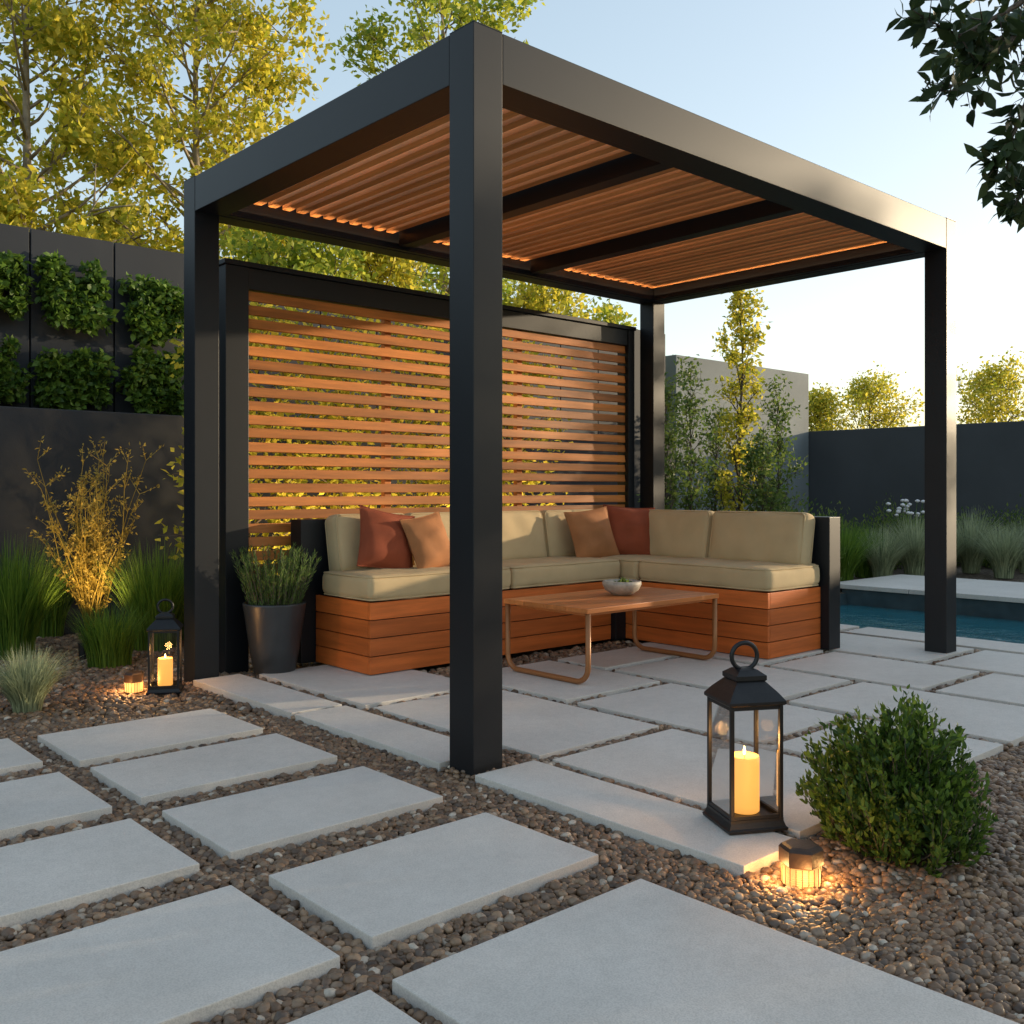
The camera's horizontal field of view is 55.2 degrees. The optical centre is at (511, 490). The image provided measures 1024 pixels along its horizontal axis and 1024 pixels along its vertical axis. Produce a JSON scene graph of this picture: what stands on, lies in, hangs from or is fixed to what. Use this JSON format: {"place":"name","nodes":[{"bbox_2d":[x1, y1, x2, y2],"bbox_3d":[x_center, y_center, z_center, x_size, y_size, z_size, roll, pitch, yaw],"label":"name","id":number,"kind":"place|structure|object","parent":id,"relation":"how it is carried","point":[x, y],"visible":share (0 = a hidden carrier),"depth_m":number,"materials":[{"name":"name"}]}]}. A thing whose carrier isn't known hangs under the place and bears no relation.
{"place":"outdoors","nodes":[
{"label":"outdoors","id":0,"kind":"place"},
{"bbox_2d":[0,563,1023,1023],"bbox_3d":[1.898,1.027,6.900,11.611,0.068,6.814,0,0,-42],"label":"gravel","id":1,"kind":"structure","parent":0,"point":[946,932],"depth_m":2.59,"materials":[{"name":"gravel"}]},
{"bbox_2d":[0,738,42,775],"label":"stepping slab","id":2,"kind":"structure","parent":1,"relation":"on","point":[14,757],"depth_m":3.62,"materials":[{"name":"concrete"}]},
{"bbox_2d":[0,533,80,660],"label":"grass clump","id":3,"kind":"object","parent":1,"relation":"on","point":[21,611],"visible":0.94,"depth_m":5.90,"materials":[{"name":"plant"}]},
{"bbox_2d":[0,643,85,713],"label":"grass clump","id":4,"kind":"object","parent":1,"relation":"on","point":[27,685],"visible":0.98,"depth_m":4.50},
{"bbox_2d":[25,549,80,637],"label":"grass clump","id":5,"kind":"object","parent":1,"relation":"on","point":[50,624],"visible":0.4,"depth_m":6.82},
{"bbox_2d":[0,772,111,840],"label":"stepping slab","id":6,"kind":"structure","parent":1,"relation":"on","point":[56,800],"depth_m":3.10,"materials":[{"name":"concrete"}]},
{"bbox_2d":[78,642,86,660],"bbox_3d":[-2.597,0.978,5.949,0.070,0.105,0.070,0,0,-42],"label":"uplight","id":7,"kind":"object","parent":1,"relation":"on","point":[81,653],"visible":0.48,"depth_m":5.92,"materials":[{"name":"metal"}]},
{"bbox_2d":[23,435,163,638],"bbox_3d":[-2.816,0.331,6.392,0.811,1.401,0.837,0,0,15],"label":"golden shrub","id":8,"kind":"object","parent":1,"relation":"on","point":[89,568],"visible":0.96,"depth_m":6.40,"materials":[{"name":"plant"}]},
{"bbox_2d":[0,0,188,251],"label":"tree","id":9,"kind":"object","parent":1,"relation":"on","point":[21,206],"visible":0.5,"depth_m":11.42,"materials":[{"name":"yellow plant"}]},
{"bbox_2d":[0,818,198,926],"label":"stepping slab","id":10,"kind":"structure","parent":1,"relation":"on","point":[40,878],"depth_m":2.58,"materials":[{"name":"concrete"}]},
{"bbox_2d":[60,598,154,668],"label":"grass clump","id":11,"kind":"object","parent":1,"relation":"on","point":[112,646],"visible":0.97,"depth_m":5.66,"materials":[{"name":"plant"}]},
{"bbox_2d":[60,189,177,250],"bbox_3d":[-5.702,-1.626,13.918,2.912,5.315,2.432,0,0,-42],"label":"tree","id":12,"kind":"object","parent":1,"relation":"on","point":[100,222],"visible":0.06,"depth_m":13.78,"materials":[{"name":"yellow plant"}]},
{"bbox_2d":[124,670,143,693],"bbox_3d":[-1.916,0.972,4.966,0.101,0.104,0.093,0,0,-42],"label":"garden light","id":13,"kind":"object","parent":1,"relation":"on","point":[133,682],"visible":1,"depth_m":4.93,"materials":[{"name":"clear glass"}]},
{"bbox_2d":[95,537,183,651],"bbox_3d":[-2.327,0.662,6.358,0.907,0.736,0.816,0,0,-42],"label":"grass clump","id":14,"kind":"object","parent":1,"relation":"on","point":[152,591],"visible":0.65,"depth_m":6.23,"materials":[{"name":"plant"}]},
{"bbox_2d":[38,708,262,767],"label":"stepping slab","id":15,"kind":"structure","parent":1,"relation":"on","point":[95,745],"depth_m":3.97,"materials":[{"name":"concrete"}]},
{"bbox_2d":[134,550,183,639],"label":"grass clump","id":16,"kind":"object","parent":1,"relation":"on","point":[182,620],"visible":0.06,"depth_m":6.68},
{"bbox_2d":[146,599,183,694],"bbox_3d":[-1.763,0.787,4.982,0.167,0.470,0.167,0,0,-13],"label":"lantern","id":17,"kind":"object","parent":1,"relation":"on","point":[166,622],"visible":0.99,"depth_m":4.93,"materials":[{"name":"metal"}]},
{"bbox_2d":[158,654,172,685],"bbox_3d":[-1.763,0.911,4.982,0.073,0.159,0.073,0,0,-42],"label":"candle","id":18,"kind":"object","parent":17,"relation":"in","point":[165,670],"visible":1,"depth_m":4.95,"materials":[{"name":"yellow wax"}]},
{"bbox_2d":[0,885,339,1023],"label":"stepping slab","id":19,"kind":"structure","parent":1,"relation":"on","point":[206,956],"depth_m":2.05,"materials":[{"name":"concrete"}]},
{"bbox_2d":[28,0,331,264],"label":"tree","id":20,"kind":"object","parent":1,"relation":"on","point":[212,28],"visible":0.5,"depth_m":12.11,"materials":[{"name":"yellow plant"}]},
{"bbox_2d":[90,733,336,806],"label":"stepping slab","id":21,"kind":"structure","parent":1,"relation":"on","point":[144,781],"depth_m":3.53,"materials":[{"name":"concrete"}]},
{"bbox_2d":[155,252,325,591],"bbox_3d":[-1.795,-0.260,6.615,1.125,2.581,1.226,0,0,-17],"label":"climbing shrub","id":22,"kind":"object","parent":1,"relation":"on","point":[180,544],"visible":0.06,"depth_m":6.55,"materials":[{"name":"green plant"}]},
{"bbox_2d":[193,674,341,718],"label":"paving slab","id":23,"kind":"structure","parent":1,"relation":"on","point":[274,699],"depth_m":4.77,"materials":[{"name":"concrete"}]},
{"bbox_2d":[230,542,321,674],"bbox_3d":[-1.309,0.659,5.434,0.492,0.741,0.444,0,0,-42],"label":"potted plant","id":24,"kind":"object","parent":1,"relation":"on","point":[274,624],"visible":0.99,"depth_m":5.32,"materials":[{"name":"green plant"}]},
{"bbox_2d":[183,226,379,282],"bbox_3d":[-2.355,-1.151,10.534,2.639,4.365,2.477,0,0,-42],"label":"tree","id":25,"kind":"object","parent":1,"relation":"on","point":[300,254],"visible":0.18,"depth_m":10.20,"materials":[{"name":"green plant"}]},
{"bbox_2d":[162,766,442,860],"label":"stepping slab","id":26,"kind":"structure","parent":1,"relation":"on","point":[241,826],"depth_m":3.05,"materials":[{"name":"concrete"}]},
{"bbox_2d":[0,223,664,439],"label":"panelled wall","id":27,"kind":"structure","parent":1,"relation":"on","point":[33,332],"depth_m":7.76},
{"bbox_2d":[0,250,34,320],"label":"wall plant","id":28,"kind":"object","parent":27,"relation":"attached to","point":[13,277],"depth_m":7.12,"materials":[{"name":"plant"}]},
{"bbox_2d":[0,334,34,404],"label":"wall plant","id":29,"kind":"object","parent":27,"relation":"attached to","point":[12,378],"depth_m":7.11,"materials":[{"name":"plant"}]},
{"bbox_2d":[27,346,118,410],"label":"wall plant","id":30,"kind":"object","parent":27,"relation":"attached to","point":[76,379],"depth_m":7.39,"materials":[{"name":"plant"}]},
{"bbox_2d":[31,249,119,336],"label":"wall plant","id":31,"kind":"object","parent":27,"relation":"attached to","point":[70,300],"depth_m":7.38,"materials":[{"name":"plant"}]},
{"bbox_2d":[115,342,183,415],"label":"wall plant","id":32,"kind":"object","parent":27,"relation":"attached to","point":[150,384],"depth_m":7.79,"materials":[{"name":"plant"}]},
{"bbox_2d":[116,272,183,347],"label":"wall plant","id":33,"kind":"object","parent":27,"relation":"attached to","point":[154,311],"depth_m":7.79,"materials":[{"name":"plant"}]},
{"bbox_2d":[260,306,406,534],"bbox_3d":[-1.272,-0.246,7.163,1.152,2.552,1.180,0,0,16],"label":"climbing shrub","id":34,"kind":"object","parent":1,"relation":"on","point":[329,481],"visible":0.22,"depth_m":7.00,"materials":[{"name":"yellow plant"}]},
{"bbox_2d":[0,406,674,637],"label":"garden wall","id":35,"kind":"structure","parent":1,"relation":"on","point":[66,433],"depth_m":7.12,"materials":[{"name":"paint"}]},
{"bbox_2d":[287,990,420,1023],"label":"stepping slab","id":36,"kind":"structure","parent":1,"relation":"on","point":[368,1007],"depth_m":1.86,"materials":[{"name":"concrete"}]},
{"bbox_2d":[259,665,449,711],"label":"paving slab","id":37,"kind":"structure","parent":1,"relation":"on","point":[359,691],"depth_m":5.02,"materials":[{"name":"concrete"}]},
{"bbox_2d":[295,705,449,772],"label":"paving slab","id":38,"kind":"structure","parent":1,"relation":"on","point":[426,748],"depth_m":4.00,"materials":[{"name":"concrete"}]},
{"bbox_2d":[326,246,448,293],"bbox_3d":[-1.187,-1.152,12.058,2.923,4.368,2.577,0,0,-12],"label":"tree","id":39,"kind":"object","parent":1,"relation":"on","point":[402,275],"visible":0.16,"depth_m":11.72,"materials":[{"name":"green plant"}]},
{"bbox_2d":[219,258,635,673],"bbox_3d":[-0.351,-0.125,6.650,3.470,2.330,0.140,0,0,-42],"label":"slatted screen","id":40,"kind":"object","parent":1,"relation":"on","point":[242,284],"visible":0.57,"depth_m":6.12,"materials":[{"name":"brown wood"}]},
{"bbox_2d":[351,322,512,507],"bbox_3d":[-0.682,-0.216,7.535,1.274,2.493,1.209,0,0,18],"label":"climbing shrub","id":41,"kind":"object","parent":1,"relation":"on","point":[424,422],"visible":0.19,"depth_m":7.49,"materials":[{"name":"yellow plant"}]},
{"bbox_2d":[269,812,597,949],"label":"stepping slab","id":42,"kind":"structure","parent":1,"relation":"on","point":[386,893],"depth_m":2.53,"materials":[{"name":"concrete"}]},
{"bbox_2d":[327,0,544,303],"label":"tree","id":43,"kind":"object","parent":1,"relation":"on","point":[459,11],"visible":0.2,"depth_m":15.05,"materials":[{"name":"green plant"}]},
{"bbox_2d":[443,300,576,505],"bbox_3d":[-0.081,-0.239,8.113,1.201,2.540,1.145,0,0,-42],"label":"climbing shrub","id":44,"kind":"object","parent":1,"relation":"on","point":[520,302],"visible":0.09,"depth_m":8.05,"materials":[{"name":"green plant"}]},
{"bbox_2d":[374,690,658,760],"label":"paving slab","id":45,"kind":"structure","parent":1,"relation":"on","point":[537,728],"depth_m":4.20,"materials":[{"name":"concrete"}]},
{"bbox_2d":[291,509,839,674],"bbox_3d":[0.390,0.566,5.932,2.810,0.856,1.890,0,0,-42],"label":"corner sofa","id":46,"kind":"object","parent":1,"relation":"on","point":[772,579],"visible":0.7,"depth_m":6.02,"materials":[{"name":"fabric"}]},
{"bbox_2d":[357,505,414,567],"bbox_3d":[-0.726,0.293,5.684,0.443,0.420,0.175,0,0,-42],"label":"throw pillow","id":47,"kind":"object","parent":46,"relation":"on","point":[383,542],"visible":0.77,"depth_m":5.62,"materials":[{"name":"red fabric"}]},
{"bbox_2d":[399,511,449,568],"bbox_3d":[-0.489,0.310,5.795,0.172,0.367,0.383,0,0,36],"label":"throw pillow","id":48,"kind":"object","parent":46,"relation":"on","point":[428,541],"visible":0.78,"depth_m":5.72,"materials":[{"name":"orange fabric"}]},
{"bbox_2d":[564,506,619,557],"bbox_3d":[0.555,0.307,6.772,0.376,0.386,0.189,0,0,-42],"label":"throw pillow","id":49,"kind":"object","parent":46,"relation":"on","point":[591,533],"visible":0.9,"depth_m":6.71,"materials":[{"name":"orange fabric"}]},
{"bbox_2d":[603,504,654,554],"bbox_3d":[0.826,0.295,6.952,0.398,0.388,0.165,0,0,-3],"label":"throw pillow","id":50,"kind":"object","parent":46,"relation":"on","point":[630,529],"visible":0.77,"depth_m":6.89,"materials":[{"name":"red fabric"}]},
{"bbox_2d":[502,280,628,323],"bbox_3d":[0.295,-1.089,13.520,2.978,4.242,3.118,0,0,7],"label":"tree","id":51,"kind":"object","parent":1,"relation":"on","point":[536,297],"visible":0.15,"depth_m":13.10,"materials":[{"name":"green plant"}]},
{"bbox_2d":[184,20,955,775],"bbox_3d":[0.490,-0.309,5.661,3.877,2.699,2.434,0,0,-42],"label":"pergola","id":52,"kind":"object","parent":1,"relation":"on","point":[478,160],"visible":0.99,"depth_m":5.04,"materials":[{"name":"black"}]},
{"bbox_2d":[502,660,659,704],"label":"paving slab","id":53,"kind":"structure","parent":1,"relation":"on","point":[601,682],"depth_m":5.06,"materials":[{"name":"concrete"}]},
{"bbox_2d":[504,586,718,683],"bbox_3d":[0.575,0.796,5.539,1.100,0.393,0.639,0,0,-42],"label":"coffee table","id":54,"kind":"object","parent":53,"relation":"on","point":[588,604],"visible":0.94,"depth_m":5.38,"materials":[{"name":"brown wood"}]},
{"bbox_2d":[602,577,641,595],"bbox_3d":[0.628,0.548,5.601,0.224,0.104,0.224,0,0,-42],"label":"succulent bowl","id":55,"kind":"object","parent":54,"relation":"on","point":[622,586],"visible":1,"depth_m":5.53,"materials":[{"name":"stone"}]},
{"bbox_2d":[579,297,636,326],"bbox_3d":[1.319,-0.915,14.661,2.348,3.891,2.175,0,0,-42],"label":"tree","id":56,"kind":"object","parent":1,"relation":"on","point":[601,315],"visible":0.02,"depth_m":14.26,"materials":[{"name":"yellow plant"}]},
{"bbox_2d":[558,647,679,670],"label":"paving slab","id":57,"kind":"structure","parent":1,"relation":"on","point":[610,660],"depth_m":5.79,"materials":[{"name":"concrete"}]},
{"bbox_2d":[475,760,795,877],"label":"paving slab","id":58,"kind":"structure","parent":1,"relation":"on","point":[665,824],"depth_m":3.02,"materials":[{"name":"concrete"}]},
{"bbox_2d":[702,640,787,834],"bbox_3d":[0.695,0.721,2.929,0.187,0.544,0.187,0,0,-13],"label":"lantern","id":59,"kind":"object","parent":58,"relation":"on","point":[733,690],"visible":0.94,"depth_m":2.89,"materials":[{"name":"metal"}]},
{"bbox_2d":[735,746,759,814],"bbox_3d":[0.695,0.861,2.929,0.088,0.192,0.088,0,0,-42],"label":"candle","id":60,"kind":"object","parent":59,"relation":"in","point":[747,782],"visible":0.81,"depth_m":2.89,"materials":[{"name":"yellow wax"}]},
{"bbox_2d":[637,372,700,509],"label":"tall shrub","id":61,"kind":"object","parent":1,"relation":"on","point":[668,470],"visible":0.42,"depth_m":9.55,"materials":[{"name":"green plant"}]},
{"bbox_2d":[664,354,721,509],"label":"tall shrub","id":62,"kind":"object","parent":1,"relation":"on","point":[691,411],"visible":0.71,"depth_m":10.55,"materials":[{"name":"green plant"}]},
{"bbox_2d":[552,729,838,838],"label":"paving slab","id":63,"kind":"structure","parent":1,"relation":"on","point":[670,763],"depth_m":3.50,"materials":[{"name":"concrete"}]},
{"bbox_2d":[392,879,1018,1023],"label":"stepping slab","id":64,"kind":"structure","parent":1,"relation":"on","point":[640,951],"depth_m":2.00,"materials":[{"name":"concrete"}]},
{"bbox_2d":[577,683,844,744],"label":"paving slab","id":65,"kind":"structure","parent":1,"relation":"on","point":[682,707],"depth_m":4.42,"materials":[{"name":"concrete"}]},
{"bbox_2d":[693,400,736,511],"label":"tall shrub","id":66,"kind":"object","parent":1,"relation":"on","point":[716,450],"visible":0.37,"depth_m":12.15,"materials":[{"name":"green plant"}]},
{"bbox_2d":[641,642,822,666],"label":"paving slab","id":67,"kind":"structure","parent":1,"relation":"on","point":[742,658],"depth_m":5.93,"materials":[{"name":"concrete"}]},
{"bbox_2d":[615,657,849,699],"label":"paving slab","id":68,"kind":"structure","parent":1,"relation":"on","point":[707,674],"depth_m":5.26,"materials":[{"name":"concrete"}]},
{"bbox_2d":[665,355,808,512],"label":"concrete wall","id":69,"kind":"structure","parent":1,"relation":"on","point":[798,391],"depth_m":15.24,"materials":[{"name":"concrete"}]},
{"bbox_2d":[708,288,773,510],"bbox_3d":[2.636,-0.713,11.216,0.725,3.487,0.893,0,0,21],"label":"column tree","id":70,"kind":"object","parent":1,"relation":"on","point":[739,317],"visible":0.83,"depth_m":11.17,"materials":[{"name":"green plant"}]},
{"bbox_2d":[727,405,795,511],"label":"tall shrub","id":71,"kind":"object","parent":1,"relation":"on","point":[757,455],"visible":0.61,"depth_m":10.34,"materials":[{"name":"green plant"}]},
{"bbox_2d":[760,374,808,511],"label":"tall shrub","id":72,"kind":"object","parent":1,"relation":"on","point":[781,427],"visible":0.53,"depth_m":11.56,"materials":[{"name":"green plant"}]},
{"bbox_2d":[779,838,823,890],"bbox_3d":[0.750,0.971,2.545,0.112,0.106,0.103,0,0,-42],"label":"garden light","id":73,"kind":"object","parent":1,"relation":"on","point":[801,862],"visible":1,"depth_m":2.51,"materials":[{"name":"yellow glass"}]},
{"bbox_2d":[772,487,848,580],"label":"garden shrub","id":74,"kind":"object","parent":1,"relation":"on","point":[788,500],"visible":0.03,"depth_m":10.48,"materials":[{"name":"green plant"}]},
{"bbox_2d":[809,382,855,430],"bbox_3d":[6.453,-0.687,21.032,1.726,3.439,1.768,0,0,-42],"label":"tree","id":75,"kind":"object","parent":1,"relation":"on","point":[820,409],"visible":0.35,"depth_m":20.74,"materials":[{"name":"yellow plant"}]},
{"bbox_2d":[810,501,866,539],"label":"garden shrub","id":76,"kind":"object","parent":1,"relation":"on","point":[840,516],"visible":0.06,"depth_m":12.47,"materials":[{"name":"green plant"}]},
{"bbox_2d":[840,516,887,581],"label":"grass clump","id":77,"kind":"object","parent":1,"relation":"on","point":[852,556],"visible":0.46,"depth_m":10.76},
{"bbox_2d":[847,523,897,577],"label":"grass clump","id":78,"kind":"object","parent":1,"relation":"on","point":[863,570],"visible":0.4,"depth_m":11.49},
{"bbox_2d":[770,652,979,690],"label":"paving slab","id":79,"kind":"structure","parent":1,"relation":"on","point":[896,673],"depth_m":5.41,"materials":[{"name":"concrete"}]},
{"bbox_2d":[825,361,924,429],"bbox_3d":[7.964,-0.892,21.810,2.626,3.847,2.581,0,0,5],"label":"tree","id":80,"kind":"object","parent":1,"relation":"on","point":[869,394],"visible":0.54,"depth_m":21.62,"materials":[{"name":"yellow plant"}]},
{"bbox_2d":[845,493,924,571],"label":"garden shrub","id":81,"kind":"object","parent":1,"relation":"on","point":[885,523],"visible":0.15,"depth_m":12.77,"materials":[{"name":"green plant"}]},
{"bbox_2d":[859,524,919,577],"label":"grass clump","id":82,"kind":"object","parent":1,"relation":"on","point":[884,561],"visible":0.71,"depth_m":11.28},
{"bbox_2d":[783,718,1002,771],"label":"paving slab","id":83,"kind":"structure","parent":1,"relation":"on","point":[981,749],"depth_m":3.81,"materials":[{"name":"concrete"}]},
{"bbox_2d":[818,633,973,663],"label":"paving slab","id":84,"kind":"structure","parent":1,"relation":"on","point":[895,649],"depth_m":6.12,"materials":[{"name":"concrete"}]},
{"bbox_2d":[795,684,999,877],"bbox_3d":[1.104,0.807,2.810,0.549,0.455,0.553,0,0,-42],"label":"boxwood bush","id":85,"kind":"object","parent":1,"relation":"on","point":[898,791],"visible":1,"depth_m":2.68,"materials":[{"name":"green plant"}]},
{"bbox_2d":[886,499,924,536],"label":"flowering plant","id":86,"kind":"object","parent":1,"relation":"on","point":[905,509],"visible":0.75,"depth_m":12.29,"materials":[{"name":"white plant"}]},
{"bbox_2d":[789,682,1023,745],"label":"paving slab","id":87,"kind":"structure","parent":1,"relation":"on","point":[999,723],"depth_m":4.48,"materials":[{"name":"concrete"}]},
{"bbox_2d":[809,421,1023,540],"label":"boundary wall","id":88,"kind":"structure","parent":1,"relation":"on","point":[859,473],"depth_m":15.03,"materials":[{"name":"paint"}]},
{"bbox_2d":[874,512,963,575],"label":"grass clump","id":89,"kind":"object","parent":1,"relation":"on","point":[913,561],"visible":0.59,"depth_m":11.58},
{"bbox_2d":[894,508,958,562],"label":"garden shrub","id":90,"kind":"object","parent":1,"relation":"on","point":[918,524],"visible":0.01,"depth_m":13.66,"materials":[{"name":"green plant"}]},
{"bbox_2d":[840,574,1023,602],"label":"pool deck","id":91,"kind":"structure","parent":1,"relation":"on","point":[1002,591],"depth_m":9.71,"materials":[{"name":"concrete"}]},
{"bbox_2d":[840,589,1023,620],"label":"pool wall","id":92,"kind":"structure","parent":1,"relation":"on","point":[979,608],"depth_m":9.37,"materials":[{"name":"tile"}]},
{"bbox_2d":[844,627,1023,654],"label":"paving slab","id":93,"kind":"structure","parent":1,"relation":"on","point":[997,646],"depth_m":6.52,"materials":[{"name":"concrete"}]},
{"bbox_2d":[885,0,1023,232],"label":"overhanging tree","id":94,"kind":"object","parent":1,"relation":"on","point":[976,44],"visible":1,"depth_m":2.84,"materials":[{"name":"green plant"}]},
{"bbox_2d":[956,527,979,561],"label":"grass clump","id":95,"kind":"object","parent":1,"relation":"on","point":[958,548],"visible":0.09,"depth_m":11.85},
{"bbox_2d":[935,650,1023,676],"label":"paving slab","id":96,"kind":"structure","parent":1,"relation":"on","point":[1003,663],"depth_m":5.63,"materials":[{"name":"concrete"}]},
{"bbox_2d":[936,673,1023,706],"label":"paving slab","id":97,"kind":"structure","parent":1,"relation":"on","point":[1001,688],"depth_m":4.89,"materials":[{"name":"concrete"}]},
{"bbox_2d":[956,506,1008,565],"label":"garden shrub","id":98,"kind":"object","parent":1,"relation":"on","point":[959,520],"visible":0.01,"depth_m":13.34,"materials":[{"name":"green plant"}]},
{"bbox_2d":[956,509,1021,572],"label":"grass clump","id":99,"kind":"object","parent":1,"relation":"on","point":[971,561],"visible":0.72,"depth_m":12.08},
{"bbox_2d":[956,346,1023,423],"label":"tree","id":100,"kind":"object","parent":1,"relation":"on","point":[990,383],"visible":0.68,"depth_m":19.74,"materials":[{"name":"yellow plant"}]},
{"bbox_2d":[961,519,1023,578],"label":"grass clump","id":101,"kind":"object","parent":1,"relation":"on","point":[1004,554],"visible":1,"depth_m":11.39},
{"bbox_2d":[978,494,1023,568],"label":"garden shrub","id":102,"kind":"object","parent":1,"relation":"on","point":[1007,522],"visible":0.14,"depth_m":13.00,"materials":[{"name":"green plant"}]},
{"bbox_2d":[990,518,1023,572],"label":"grass clump","id":103,"kind":"object","parent":1,"relation":"on","point":[1021,566],"visible":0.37,"depth_m":12.17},
{"bbox_2d":[0,0,1023,429],"label":"sky","id":104,"kind":"structure","parent":0,"point":[823,83],"materials":[{"name":"blue"}]},
{"bbox_2d":[840,624,858,631],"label":"paving slab","id":105,"kind":"structure","parent":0,"point":[843,627],"depth_m":7.12,"materials":[{"name":"concrete"}]},
{"bbox_2d":[840,605,1023,643],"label":"pool water","id":106,"kind":"structure","parent":0,"point":[1001,630],"depth_m":8.52,"materials":[{"name":"teal liquid"}]}
]}

